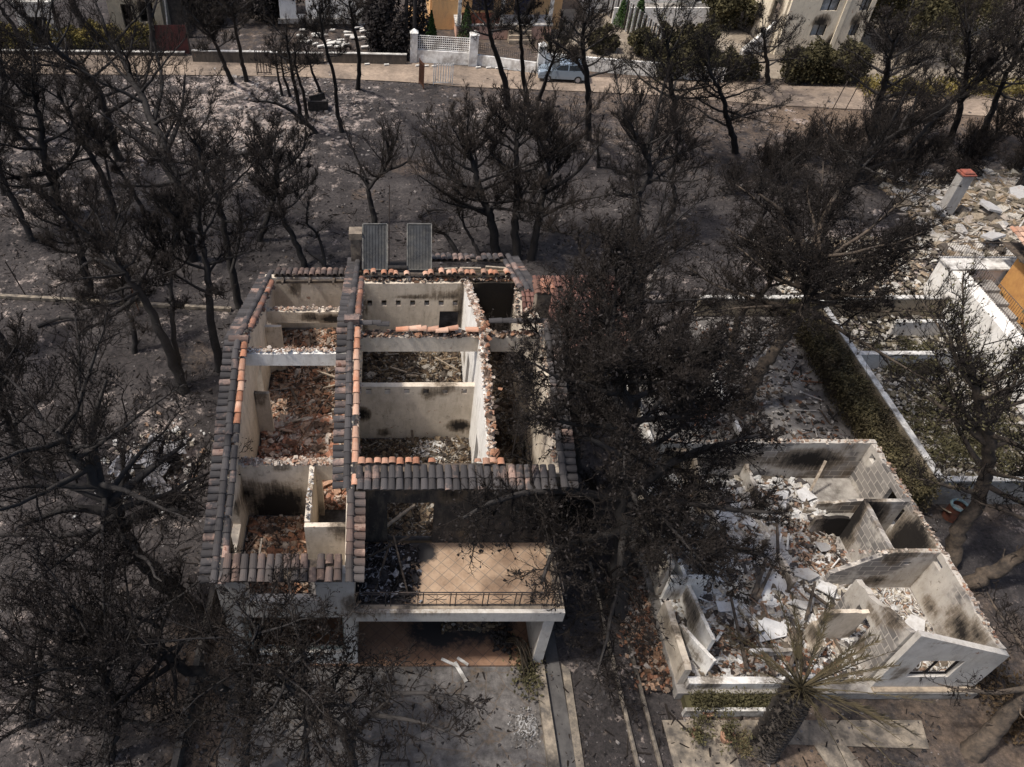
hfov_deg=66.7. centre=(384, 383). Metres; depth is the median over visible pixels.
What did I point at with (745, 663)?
charred beam
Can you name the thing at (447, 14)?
orange house
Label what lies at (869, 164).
burnt bush
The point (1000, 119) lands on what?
burnt bush
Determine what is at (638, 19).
fence post
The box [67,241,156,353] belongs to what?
burnt pine
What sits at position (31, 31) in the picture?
hedge
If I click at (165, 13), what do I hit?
house
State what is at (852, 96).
metal post
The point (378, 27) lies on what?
green tree
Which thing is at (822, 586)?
collapsed slab
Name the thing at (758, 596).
charred beam
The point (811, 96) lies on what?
dirt road
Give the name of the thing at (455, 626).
charred rubble
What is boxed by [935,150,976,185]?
burnt bush
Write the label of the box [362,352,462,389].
charred rubble
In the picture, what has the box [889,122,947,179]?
burnt bush
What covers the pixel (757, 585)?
charred beam
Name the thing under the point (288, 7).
white outbuilding
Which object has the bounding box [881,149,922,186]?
burnt bush
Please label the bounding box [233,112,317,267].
burnt pine
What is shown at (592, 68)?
roadside wall
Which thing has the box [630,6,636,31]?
fence post
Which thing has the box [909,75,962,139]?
burnt bush
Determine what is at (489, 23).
burnt pine
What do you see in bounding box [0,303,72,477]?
burnt pine
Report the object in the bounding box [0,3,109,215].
burnt pine
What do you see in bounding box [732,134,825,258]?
burnt pine
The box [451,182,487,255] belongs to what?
burnt pine
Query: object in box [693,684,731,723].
potted shrub
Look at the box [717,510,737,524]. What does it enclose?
collapsed slab
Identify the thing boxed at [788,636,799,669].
charred beam
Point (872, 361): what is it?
garden wall
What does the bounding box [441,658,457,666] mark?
broken board
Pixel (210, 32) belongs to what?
burnt pine
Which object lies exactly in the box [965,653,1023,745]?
shrub
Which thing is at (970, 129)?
burnt bush
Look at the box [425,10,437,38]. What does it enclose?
conifer
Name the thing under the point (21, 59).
burnt pine
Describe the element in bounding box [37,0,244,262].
burnt pine
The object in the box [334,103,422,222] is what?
burnt pine
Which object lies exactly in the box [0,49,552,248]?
pale ash litter
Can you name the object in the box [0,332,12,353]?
burnt pine
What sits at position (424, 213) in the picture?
fallen log
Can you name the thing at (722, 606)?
collapsed slab
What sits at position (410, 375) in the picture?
charred rafter
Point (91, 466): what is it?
burnt pine
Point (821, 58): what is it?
hedge
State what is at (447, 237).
burnt pine
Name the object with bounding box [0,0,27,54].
burnt pine
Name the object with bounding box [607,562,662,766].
kerb
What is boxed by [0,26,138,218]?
burnt pine
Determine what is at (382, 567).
burnt lath
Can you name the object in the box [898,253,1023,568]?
burnt pine
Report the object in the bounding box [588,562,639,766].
kerb
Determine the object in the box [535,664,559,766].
yard parapet
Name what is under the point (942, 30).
green tree
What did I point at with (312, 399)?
charred rubble
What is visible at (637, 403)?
burnt pine
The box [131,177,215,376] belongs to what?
burnt pine
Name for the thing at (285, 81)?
burnt pine
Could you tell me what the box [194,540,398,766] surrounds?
burnt pine
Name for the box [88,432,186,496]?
scrap heap
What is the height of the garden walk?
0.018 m
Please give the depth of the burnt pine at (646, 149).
39.67 m
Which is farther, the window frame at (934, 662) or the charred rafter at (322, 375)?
the charred rafter at (322, 375)
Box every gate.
[154,23,190,53]
[254,50,271,74]
[419,58,424,88]
[433,62,453,84]
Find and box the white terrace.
[922,242,1023,413]
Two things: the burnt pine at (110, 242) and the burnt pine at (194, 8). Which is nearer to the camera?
the burnt pine at (110, 242)
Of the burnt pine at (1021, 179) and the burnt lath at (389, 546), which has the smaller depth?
the burnt lath at (389, 546)
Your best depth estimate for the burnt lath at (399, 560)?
24.47 m
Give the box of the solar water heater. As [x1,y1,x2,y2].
[362,223,431,270]
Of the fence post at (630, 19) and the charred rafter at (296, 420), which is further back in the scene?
the fence post at (630, 19)
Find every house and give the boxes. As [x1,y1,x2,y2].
[106,0,192,37]
[198,227,578,666]
[426,0,562,43]
[581,0,717,25]
[615,438,1008,698]
[744,0,876,54]
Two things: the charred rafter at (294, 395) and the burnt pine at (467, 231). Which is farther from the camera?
the burnt pine at (467, 231)
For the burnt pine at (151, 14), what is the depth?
63.75 m
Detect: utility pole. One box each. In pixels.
[404,0,407,53]
[412,0,416,28]
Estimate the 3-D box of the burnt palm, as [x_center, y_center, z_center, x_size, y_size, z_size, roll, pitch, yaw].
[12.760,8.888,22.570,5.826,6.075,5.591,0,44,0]
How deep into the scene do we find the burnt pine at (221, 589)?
20.23 m
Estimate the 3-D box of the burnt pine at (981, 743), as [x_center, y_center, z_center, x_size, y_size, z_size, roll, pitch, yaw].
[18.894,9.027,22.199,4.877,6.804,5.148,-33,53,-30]
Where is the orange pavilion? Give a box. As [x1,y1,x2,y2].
[998,226,1023,328]
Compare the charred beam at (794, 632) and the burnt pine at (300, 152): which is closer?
the charred beam at (794, 632)
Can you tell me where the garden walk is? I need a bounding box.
[814,745,862,766]
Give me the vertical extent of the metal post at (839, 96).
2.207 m
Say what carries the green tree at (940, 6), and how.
on the yard ground at (735, 35)
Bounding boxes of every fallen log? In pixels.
[36,316,82,327]
[418,209,444,217]
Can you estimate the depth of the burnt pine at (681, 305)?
29.05 m
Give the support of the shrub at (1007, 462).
on the ground at (986, 542)
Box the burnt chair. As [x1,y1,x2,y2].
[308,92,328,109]
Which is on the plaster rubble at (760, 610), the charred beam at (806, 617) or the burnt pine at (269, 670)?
the charred beam at (806, 617)
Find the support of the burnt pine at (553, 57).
on the ground at (986, 542)
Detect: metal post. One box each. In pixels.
[5,261,25,294]
[832,81,847,109]
[844,82,859,110]
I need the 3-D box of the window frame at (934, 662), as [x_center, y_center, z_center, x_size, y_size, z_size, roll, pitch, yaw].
[17.465,8.971,24.285,1.330,1.080,0.050,0,44,0]
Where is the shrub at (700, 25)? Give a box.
[672,22,720,56]
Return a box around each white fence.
[410,28,479,65]
[477,43,564,73]
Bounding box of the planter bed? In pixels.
[681,686,777,713]
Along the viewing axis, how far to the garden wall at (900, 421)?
33.20 m
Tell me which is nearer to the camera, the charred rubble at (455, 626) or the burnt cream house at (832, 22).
the charred rubble at (455, 626)
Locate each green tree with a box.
[187,0,225,22]
[233,0,303,23]
[361,0,429,55]
[864,0,1007,67]
[920,0,1023,43]
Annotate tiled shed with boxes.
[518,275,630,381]
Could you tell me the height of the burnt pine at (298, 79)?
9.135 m
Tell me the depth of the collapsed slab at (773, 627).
26.12 m
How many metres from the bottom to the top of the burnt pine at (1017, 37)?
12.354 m
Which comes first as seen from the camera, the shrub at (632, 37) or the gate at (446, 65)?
the gate at (446, 65)
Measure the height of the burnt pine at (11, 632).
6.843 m
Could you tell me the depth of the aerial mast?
30.26 m
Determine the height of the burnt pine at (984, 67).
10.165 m
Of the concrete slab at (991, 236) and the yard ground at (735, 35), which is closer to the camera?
the concrete slab at (991, 236)
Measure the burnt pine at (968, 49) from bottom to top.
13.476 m
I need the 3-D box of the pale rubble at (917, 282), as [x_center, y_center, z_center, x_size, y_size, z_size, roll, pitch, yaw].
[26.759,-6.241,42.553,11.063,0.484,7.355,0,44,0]
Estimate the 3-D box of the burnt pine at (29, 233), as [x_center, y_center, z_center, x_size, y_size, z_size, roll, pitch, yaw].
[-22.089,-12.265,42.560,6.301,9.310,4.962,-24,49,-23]
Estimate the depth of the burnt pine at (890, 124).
40.86 m
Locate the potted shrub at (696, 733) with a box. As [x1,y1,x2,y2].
[680,708,719,748]
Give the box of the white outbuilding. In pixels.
[278,0,365,23]
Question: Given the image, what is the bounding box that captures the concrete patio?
[689,317,857,439]
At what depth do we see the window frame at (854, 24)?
64.19 m
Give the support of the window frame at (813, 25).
in the burnt cream house at (832, 22)
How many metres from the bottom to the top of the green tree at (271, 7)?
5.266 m
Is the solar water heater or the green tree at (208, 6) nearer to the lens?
the solar water heater
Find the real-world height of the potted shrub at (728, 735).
1.308 m
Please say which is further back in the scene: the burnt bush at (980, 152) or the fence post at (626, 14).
the fence post at (626, 14)
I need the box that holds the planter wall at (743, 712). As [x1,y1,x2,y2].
[681,707,771,716]
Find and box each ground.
[0,0,1023,766]
[546,9,1023,89]
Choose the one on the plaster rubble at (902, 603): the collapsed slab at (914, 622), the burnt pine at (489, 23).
the collapsed slab at (914, 622)
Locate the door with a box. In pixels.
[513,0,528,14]
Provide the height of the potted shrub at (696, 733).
0.860 m
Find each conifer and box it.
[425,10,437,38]
[457,2,471,39]
[613,0,629,27]
[627,0,645,31]
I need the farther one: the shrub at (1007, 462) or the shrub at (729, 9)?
the shrub at (729, 9)
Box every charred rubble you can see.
[243,514,308,593]
[268,327,346,419]
[357,540,421,602]
[360,435,470,535]
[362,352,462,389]
[441,621,506,633]
[488,352,526,469]
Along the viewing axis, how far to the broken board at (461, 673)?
25.76 m
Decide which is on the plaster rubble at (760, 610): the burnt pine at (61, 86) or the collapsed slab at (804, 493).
the collapsed slab at (804, 493)
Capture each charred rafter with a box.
[284,418,301,423]
[289,386,298,403]
[313,368,334,380]
[316,370,334,377]
[387,504,415,527]
[390,366,406,372]
[406,374,417,376]
[411,430,413,444]
[435,357,457,369]
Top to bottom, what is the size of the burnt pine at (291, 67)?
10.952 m
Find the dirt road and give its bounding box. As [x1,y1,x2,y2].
[3,54,1023,117]
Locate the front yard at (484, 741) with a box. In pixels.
[217,667,546,766]
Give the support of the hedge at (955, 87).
on the ground at (986, 542)
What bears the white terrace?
on the ground at (986, 542)
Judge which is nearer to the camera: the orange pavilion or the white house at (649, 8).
the orange pavilion
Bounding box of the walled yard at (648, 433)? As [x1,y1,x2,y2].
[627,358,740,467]
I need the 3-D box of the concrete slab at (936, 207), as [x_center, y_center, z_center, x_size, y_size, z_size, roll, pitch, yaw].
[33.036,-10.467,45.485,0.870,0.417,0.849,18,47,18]
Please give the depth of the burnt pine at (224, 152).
35.13 m
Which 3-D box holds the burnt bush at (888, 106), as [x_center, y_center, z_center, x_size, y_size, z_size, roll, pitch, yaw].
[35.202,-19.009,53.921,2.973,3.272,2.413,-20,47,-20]
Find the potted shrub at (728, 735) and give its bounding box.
[711,707,759,759]
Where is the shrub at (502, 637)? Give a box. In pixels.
[489,622,549,708]
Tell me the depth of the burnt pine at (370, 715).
19.83 m
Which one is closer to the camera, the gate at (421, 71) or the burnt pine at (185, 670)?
the burnt pine at (185, 670)
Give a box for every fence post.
[623,1,629,29]
[625,2,631,31]
[627,4,633,33]
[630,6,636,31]
[632,8,638,31]
[635,10,640,29]
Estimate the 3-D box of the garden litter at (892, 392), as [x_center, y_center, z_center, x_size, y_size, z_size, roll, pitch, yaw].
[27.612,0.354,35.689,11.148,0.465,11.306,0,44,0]
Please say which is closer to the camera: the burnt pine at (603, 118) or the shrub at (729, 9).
the burnt pine at (603, 118)
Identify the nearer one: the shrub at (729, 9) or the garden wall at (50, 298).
the garden wall at (50, 298)
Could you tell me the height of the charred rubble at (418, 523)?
0.590 m
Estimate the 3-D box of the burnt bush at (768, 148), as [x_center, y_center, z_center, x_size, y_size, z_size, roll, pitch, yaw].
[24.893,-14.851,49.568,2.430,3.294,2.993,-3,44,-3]
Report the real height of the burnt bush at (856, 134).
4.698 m
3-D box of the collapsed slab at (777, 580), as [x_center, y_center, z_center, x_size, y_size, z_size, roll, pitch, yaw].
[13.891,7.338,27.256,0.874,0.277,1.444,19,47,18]
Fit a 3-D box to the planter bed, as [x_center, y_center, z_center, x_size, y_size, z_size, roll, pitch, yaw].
[11.650,10.301,24.818,3.700,0.781,1.054,0,44,0]
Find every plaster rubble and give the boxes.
[637,475,867,678]
[839,587,951,670]
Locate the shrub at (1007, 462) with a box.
[924,397,1023,472]
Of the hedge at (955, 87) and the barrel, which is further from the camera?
the hedge at (955, 87)
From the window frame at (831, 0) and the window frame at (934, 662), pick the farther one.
the window frame at (831, 0)
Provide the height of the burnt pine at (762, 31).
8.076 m
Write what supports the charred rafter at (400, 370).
on the charred rubble at (426, 366)
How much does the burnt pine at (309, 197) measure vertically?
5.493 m
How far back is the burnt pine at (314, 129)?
52.24 m
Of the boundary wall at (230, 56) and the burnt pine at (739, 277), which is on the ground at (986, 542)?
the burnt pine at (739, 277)
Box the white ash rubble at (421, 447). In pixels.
[409,440,456,462]
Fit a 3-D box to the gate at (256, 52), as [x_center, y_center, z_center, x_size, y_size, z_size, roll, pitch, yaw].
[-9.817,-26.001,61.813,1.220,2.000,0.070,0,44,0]
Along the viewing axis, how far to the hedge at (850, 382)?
33.65 m
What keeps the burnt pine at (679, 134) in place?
on the ground at (986, 542)
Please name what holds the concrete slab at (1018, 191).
on the rubble mound
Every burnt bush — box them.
[716,157,753,194]
[746,132,789,177]
[765,120,827,184]
[794,106,841,161]
[809,106,887,170]
[843,132,900,189]
[859,94,901,127]
[863,102,922,151]
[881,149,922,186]
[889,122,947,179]
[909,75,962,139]
[924,124,960,163]
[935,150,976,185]
[941,119,1003,180]
[951,113,994,149]
[978,121,1013,157]
[980,89,1023,137]
[996,141,1023,172]
[1007,114,1023,147]
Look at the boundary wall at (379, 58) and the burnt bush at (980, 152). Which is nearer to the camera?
the burnt bush at (980, 152)
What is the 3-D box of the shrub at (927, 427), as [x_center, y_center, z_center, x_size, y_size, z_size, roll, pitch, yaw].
[24.362,1.981,33.398,5.951,1.215,4.384,-14,46,-14]
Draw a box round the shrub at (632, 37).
[627,20,676,58]
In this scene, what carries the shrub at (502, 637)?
on the ground at (986, 542)
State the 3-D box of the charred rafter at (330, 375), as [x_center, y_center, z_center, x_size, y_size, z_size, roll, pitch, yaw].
[-2.247,-0.350,30.657,1.004,0.231,0.079,12,45,12]
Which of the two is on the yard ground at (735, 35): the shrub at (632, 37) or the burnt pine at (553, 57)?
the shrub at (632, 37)
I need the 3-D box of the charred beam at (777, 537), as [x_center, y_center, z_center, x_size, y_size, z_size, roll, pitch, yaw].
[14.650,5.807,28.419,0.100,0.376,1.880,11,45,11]
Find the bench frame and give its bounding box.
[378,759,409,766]
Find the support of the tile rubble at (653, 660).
on the ground at (986, 542)
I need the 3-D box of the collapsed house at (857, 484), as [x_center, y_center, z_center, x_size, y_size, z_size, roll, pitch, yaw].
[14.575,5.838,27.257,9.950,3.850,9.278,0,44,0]
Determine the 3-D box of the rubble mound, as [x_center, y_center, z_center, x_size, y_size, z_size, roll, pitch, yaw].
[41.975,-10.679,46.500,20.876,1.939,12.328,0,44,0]
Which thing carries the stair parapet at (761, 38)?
on the yard ground at (735, 35)
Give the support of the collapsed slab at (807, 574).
on the plaster rubble at (760, 610)
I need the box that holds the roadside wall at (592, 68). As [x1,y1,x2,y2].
[586,56,724,81]
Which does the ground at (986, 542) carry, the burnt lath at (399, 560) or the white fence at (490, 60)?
the white fence at (490, 60)
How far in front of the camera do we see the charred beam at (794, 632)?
25.67 m
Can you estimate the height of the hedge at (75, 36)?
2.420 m
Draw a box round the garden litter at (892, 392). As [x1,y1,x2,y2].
[835,314,1023,475]
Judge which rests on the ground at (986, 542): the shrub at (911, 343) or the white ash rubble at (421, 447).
the shrub at (911, 343)
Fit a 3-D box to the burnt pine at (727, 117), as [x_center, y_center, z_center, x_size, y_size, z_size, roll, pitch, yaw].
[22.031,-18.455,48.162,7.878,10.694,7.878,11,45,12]
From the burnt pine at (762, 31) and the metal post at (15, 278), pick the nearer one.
the metal post at (15, 278)
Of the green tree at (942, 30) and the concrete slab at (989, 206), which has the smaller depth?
the concrete slab at (989, 206)
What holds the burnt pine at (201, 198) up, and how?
on the ground at (986, 542)
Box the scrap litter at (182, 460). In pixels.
[73,407,213,518]
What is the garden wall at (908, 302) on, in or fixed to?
on the ground at (986, 542)
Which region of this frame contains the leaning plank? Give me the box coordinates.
[809,460,826,491]
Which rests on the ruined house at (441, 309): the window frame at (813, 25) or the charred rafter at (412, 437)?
the charred rafter at (412, 437)
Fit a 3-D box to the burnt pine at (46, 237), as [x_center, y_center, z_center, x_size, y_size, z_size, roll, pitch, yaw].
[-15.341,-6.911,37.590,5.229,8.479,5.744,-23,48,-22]
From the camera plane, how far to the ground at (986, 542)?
42.77 m
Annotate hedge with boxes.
[0,18,38,48]
[46,18,156,48]
[655,45,764,79]
[777,35,875,85]
[785,298,943,513]
[855,73,1023,97]
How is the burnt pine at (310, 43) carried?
on the ground at (986, 542)
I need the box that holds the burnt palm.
[713,585,934,766]
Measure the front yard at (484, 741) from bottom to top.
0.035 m
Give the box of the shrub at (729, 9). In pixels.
[701,0,762,29]
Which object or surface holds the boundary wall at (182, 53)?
on the dirt road
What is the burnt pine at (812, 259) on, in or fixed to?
on the ground at (986, 542)
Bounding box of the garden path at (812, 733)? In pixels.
[662,720,928,766]
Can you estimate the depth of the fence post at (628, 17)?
68.62 m
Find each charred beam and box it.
[729,630,763,645]
[730,597,748,668]
[745,618,776,676]
[750,559,766,598]
[755,566,773,601]
[775,517,779,562]
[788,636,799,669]
[792,626,806,668]
[803,587,834,608]
[804,581,815,620]
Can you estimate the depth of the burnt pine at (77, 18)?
69.66 m
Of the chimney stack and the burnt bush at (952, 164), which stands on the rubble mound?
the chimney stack
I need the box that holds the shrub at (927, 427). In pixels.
[897,384,981,469]
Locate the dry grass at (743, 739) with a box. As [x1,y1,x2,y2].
[731,725,764,761]
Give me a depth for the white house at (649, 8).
70.24 m
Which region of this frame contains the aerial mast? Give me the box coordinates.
[389,185,389,264]
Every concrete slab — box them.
[931,202,945,213]
[979,199,1002,212]
[980,232,1005,240]
[1009,185,1023,198]
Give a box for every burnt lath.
[365,535,411,559]
[374,541,390,590]
[393,535,408,595]
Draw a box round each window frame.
[244,617,344,648]
[809,25,826,35]
[820,0,839,10]
[848,24,859,35]
[909,661,958,673]
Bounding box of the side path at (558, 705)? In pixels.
[545,628,575,766]
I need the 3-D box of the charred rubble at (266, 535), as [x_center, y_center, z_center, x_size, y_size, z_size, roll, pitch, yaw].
[-3.546,5.592,25.000,2.378,0.573,3.487,0,44,0]
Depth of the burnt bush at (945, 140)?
50.64 m
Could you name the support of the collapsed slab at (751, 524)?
on the plaster rubble at (760, 610)
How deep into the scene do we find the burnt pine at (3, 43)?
51.24 m
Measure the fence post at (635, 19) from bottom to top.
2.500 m
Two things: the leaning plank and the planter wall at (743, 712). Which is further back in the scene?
the leaning plank
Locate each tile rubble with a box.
[257,413,346,509]
[603,576,672,694]
[709,519,844,675]
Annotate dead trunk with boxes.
[646,242,668,293]
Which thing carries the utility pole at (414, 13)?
on the ground at (986, 542)
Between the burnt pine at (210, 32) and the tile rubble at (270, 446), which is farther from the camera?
the burnt pine at (210, 32)
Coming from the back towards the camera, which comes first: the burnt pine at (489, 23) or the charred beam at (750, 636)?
the burnt pine at (489, 23)
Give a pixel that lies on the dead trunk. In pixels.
(656, 270)
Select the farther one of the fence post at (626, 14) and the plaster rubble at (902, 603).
the fence post at (626, 14)
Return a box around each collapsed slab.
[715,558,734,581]
[715,601,738,611]
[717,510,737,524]
[742,515,756,527]
[758,617,786,641]
[761,571,786,603]
[765,534,789,564]
[767,490,788,507]
[786,599,811,611]
[794,568,819,580]
[796,487,816,501]
[814,542,830,551]
[815,580,836,596]
[905,614,924,630]
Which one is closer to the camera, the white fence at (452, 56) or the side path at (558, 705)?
the side path at (558, 705)
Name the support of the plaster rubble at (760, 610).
on the collapsed house at (857, 484)
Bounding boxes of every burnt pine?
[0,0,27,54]
[0,0,170,161]
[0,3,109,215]
[0,4,40,195]
[0,22,50,139]
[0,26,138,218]
[0,102,35,242]
[0,154,107,298]
[0,275,253,645]
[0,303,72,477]
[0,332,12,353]
[0,525,130,761]
[0,525,231,766]
[1,510,261,763]
[29,164,192,394]
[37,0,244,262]
[62,90,152,237]
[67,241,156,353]
[70,0,83,28]
[122,122,274,372]
[128,547,359,766]
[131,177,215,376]
[136,62,296,309]
[144,0,161,55]
[174,0,240,83]
[189,0,196,17]
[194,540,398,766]
[198,0,255,81]
[205,563,495,766]
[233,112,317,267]
[241,107,320,241]
[250,31,306,96]
[250,81,317,133]
[261,5,311,124]
[262,31,289,95]
[269,26,318,118]
[282,20,339,92]
[290,180,334,263]
[293,0,358,132]
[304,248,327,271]
[327,0,373,89]
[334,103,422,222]
[406,77,559,262]
[414,204,460,254]
[427,200,800,723]
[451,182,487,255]
[454,0,525,110]
[461,63,598,259]
[479,75,626,261]
[484,227,670,471]
[499,0,544,102]
[522,2,587,100]
[533,159,749,416]
[543,0,637,140]
[588,114,611,167]
[593,49,720,259]
[603,0,751,140]
[631,277,756,438]
[639,82,721,226]
[667,6,797,153]
[669,142,977,416]
[710,217,850,360]
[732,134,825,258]
[734,0,811,83]
[812,61,991,217]
[832,0,952,146]
[898,26,1023,168]
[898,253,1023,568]
[919,580,1023,763]
[934,0,1023,140]
[960,442,1023,591]
[976,0,1023,139]
[989,91,1023,185]
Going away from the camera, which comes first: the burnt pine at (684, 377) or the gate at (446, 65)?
the burnt pine at (684, 377)
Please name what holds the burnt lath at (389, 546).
on the charred rubble at (390, 573)
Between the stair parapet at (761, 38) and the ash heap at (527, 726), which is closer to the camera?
the ash heap at (527, 726)
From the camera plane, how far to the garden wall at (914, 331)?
38.27 m
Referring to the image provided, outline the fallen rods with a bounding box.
[277,381,334,456]
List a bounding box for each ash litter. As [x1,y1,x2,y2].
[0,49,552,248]
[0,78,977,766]
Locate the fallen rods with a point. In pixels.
(309, 419)
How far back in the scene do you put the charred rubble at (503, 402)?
29.76 m
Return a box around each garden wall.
[0,294,231,311]
[170,583,217,766]
[694,295,950,315]
[817,300,943,498]
[859,351,985,368]
[888,319,957,336]
[927,476,1023,503]
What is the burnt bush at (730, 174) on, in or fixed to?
on the ground at (986, 542)
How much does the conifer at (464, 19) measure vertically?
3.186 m
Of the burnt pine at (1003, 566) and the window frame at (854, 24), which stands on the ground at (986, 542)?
the burnt pine at (1003, 566)
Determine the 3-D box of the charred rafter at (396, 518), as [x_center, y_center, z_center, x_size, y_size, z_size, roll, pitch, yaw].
[0.509,4.502,25.838,1.261,0.564,0.104,-22,48,-21]
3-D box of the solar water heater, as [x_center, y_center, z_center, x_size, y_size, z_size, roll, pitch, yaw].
[0.535,-5.483,31.707,2.865,1.939,1.370,0,44,0]
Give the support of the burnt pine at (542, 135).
on the ground at (986, 542)
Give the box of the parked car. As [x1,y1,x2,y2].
[538,58,583,83]
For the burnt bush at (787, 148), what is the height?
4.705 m
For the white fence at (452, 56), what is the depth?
63.52 m
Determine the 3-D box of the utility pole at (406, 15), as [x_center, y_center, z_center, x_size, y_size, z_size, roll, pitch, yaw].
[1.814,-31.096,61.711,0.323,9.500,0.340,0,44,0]
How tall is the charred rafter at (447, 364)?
0.536 m
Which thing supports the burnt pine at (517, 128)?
on the ground at (986, 542)
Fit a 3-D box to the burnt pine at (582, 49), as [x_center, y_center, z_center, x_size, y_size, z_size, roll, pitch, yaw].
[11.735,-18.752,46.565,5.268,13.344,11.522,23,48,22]
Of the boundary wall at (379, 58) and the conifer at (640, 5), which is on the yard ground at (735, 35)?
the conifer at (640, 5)
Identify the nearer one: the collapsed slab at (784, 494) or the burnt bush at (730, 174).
the collapsed slab at (784, 494)
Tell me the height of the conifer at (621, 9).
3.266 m
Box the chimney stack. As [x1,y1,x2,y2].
[936,169,976,216]
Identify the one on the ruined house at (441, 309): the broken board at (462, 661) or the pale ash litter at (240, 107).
the broken board at (462, 661)
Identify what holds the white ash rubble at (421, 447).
on the ruined house at (441, 309)
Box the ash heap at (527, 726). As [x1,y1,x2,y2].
[507,707,540,749]
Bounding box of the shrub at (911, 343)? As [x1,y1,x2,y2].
[870,335,940,378]
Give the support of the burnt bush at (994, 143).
on the ground at (986, 542)
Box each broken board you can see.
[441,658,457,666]
[454,661,467,682]
[457,656,468,665]
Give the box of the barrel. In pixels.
[942,498,968,522]
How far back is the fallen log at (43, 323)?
39.26 m
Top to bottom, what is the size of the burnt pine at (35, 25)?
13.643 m
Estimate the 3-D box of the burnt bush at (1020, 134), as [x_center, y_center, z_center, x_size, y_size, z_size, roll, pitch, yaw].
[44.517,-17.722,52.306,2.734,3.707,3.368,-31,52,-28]
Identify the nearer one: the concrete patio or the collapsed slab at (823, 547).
the collapsed slab at (823, 547)
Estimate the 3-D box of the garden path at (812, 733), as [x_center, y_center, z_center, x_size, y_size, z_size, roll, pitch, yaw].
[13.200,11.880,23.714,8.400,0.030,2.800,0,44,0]
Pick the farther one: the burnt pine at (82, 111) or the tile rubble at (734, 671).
the burnt pine at (82, 111)
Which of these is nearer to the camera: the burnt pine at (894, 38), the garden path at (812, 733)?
the garden path at (812, 733)
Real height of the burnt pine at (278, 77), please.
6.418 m
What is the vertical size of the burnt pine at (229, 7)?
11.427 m
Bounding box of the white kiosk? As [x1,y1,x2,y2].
[15,0,61,47]
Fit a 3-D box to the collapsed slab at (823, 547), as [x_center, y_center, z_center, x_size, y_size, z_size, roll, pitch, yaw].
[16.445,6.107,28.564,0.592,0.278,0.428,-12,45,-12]
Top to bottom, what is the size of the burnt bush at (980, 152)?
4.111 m
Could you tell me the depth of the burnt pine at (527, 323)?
25.52 m
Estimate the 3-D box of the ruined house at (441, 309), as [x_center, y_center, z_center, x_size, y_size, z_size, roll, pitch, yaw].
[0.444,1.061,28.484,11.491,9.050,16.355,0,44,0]
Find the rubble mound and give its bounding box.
[870,163,1023,255]
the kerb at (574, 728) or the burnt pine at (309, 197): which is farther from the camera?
the burnt pine at (309, 197)
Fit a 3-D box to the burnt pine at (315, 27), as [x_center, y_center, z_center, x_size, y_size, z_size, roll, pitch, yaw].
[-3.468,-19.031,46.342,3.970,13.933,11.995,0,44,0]
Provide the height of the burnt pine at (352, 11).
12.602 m
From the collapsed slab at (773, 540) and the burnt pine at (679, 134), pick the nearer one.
the collapsed slab at (773, 540)
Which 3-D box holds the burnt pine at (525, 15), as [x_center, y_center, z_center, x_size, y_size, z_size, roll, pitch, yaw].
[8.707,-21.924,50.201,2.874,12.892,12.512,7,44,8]
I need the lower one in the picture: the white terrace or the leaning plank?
the leaning plank
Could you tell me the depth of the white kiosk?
65.03 m
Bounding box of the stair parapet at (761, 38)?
[740,21,775,54]
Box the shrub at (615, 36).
[588,23,620,55]
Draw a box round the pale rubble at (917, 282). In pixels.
[758,235,940,294]
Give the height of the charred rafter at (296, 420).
0.301 m
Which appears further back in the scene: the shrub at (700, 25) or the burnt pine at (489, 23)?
the shrub at (700, 25)
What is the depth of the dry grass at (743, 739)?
24.02 m
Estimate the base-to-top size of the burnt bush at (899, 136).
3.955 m
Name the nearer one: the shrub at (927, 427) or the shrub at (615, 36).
the shrub at (927, 427)
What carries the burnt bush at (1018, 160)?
on the ground at (986, 542)
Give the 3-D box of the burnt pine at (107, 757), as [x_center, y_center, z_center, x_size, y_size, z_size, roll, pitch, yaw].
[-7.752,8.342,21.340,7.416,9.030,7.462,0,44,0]
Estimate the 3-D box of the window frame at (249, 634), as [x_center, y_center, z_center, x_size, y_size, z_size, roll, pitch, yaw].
[-2.840,8.037,24.768,3.160,2.280,0.080,0,44,0]
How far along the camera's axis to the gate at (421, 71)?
60.11 m
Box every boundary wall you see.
[2,49,184,55]
[191,49,323,64]
[326,52,406,64]
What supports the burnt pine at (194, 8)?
on the ground at (986, 542)
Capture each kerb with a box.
[561,663,583,766]
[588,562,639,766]
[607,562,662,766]
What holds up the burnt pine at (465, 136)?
on the ground at (986, 542)
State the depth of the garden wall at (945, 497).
30.45 m

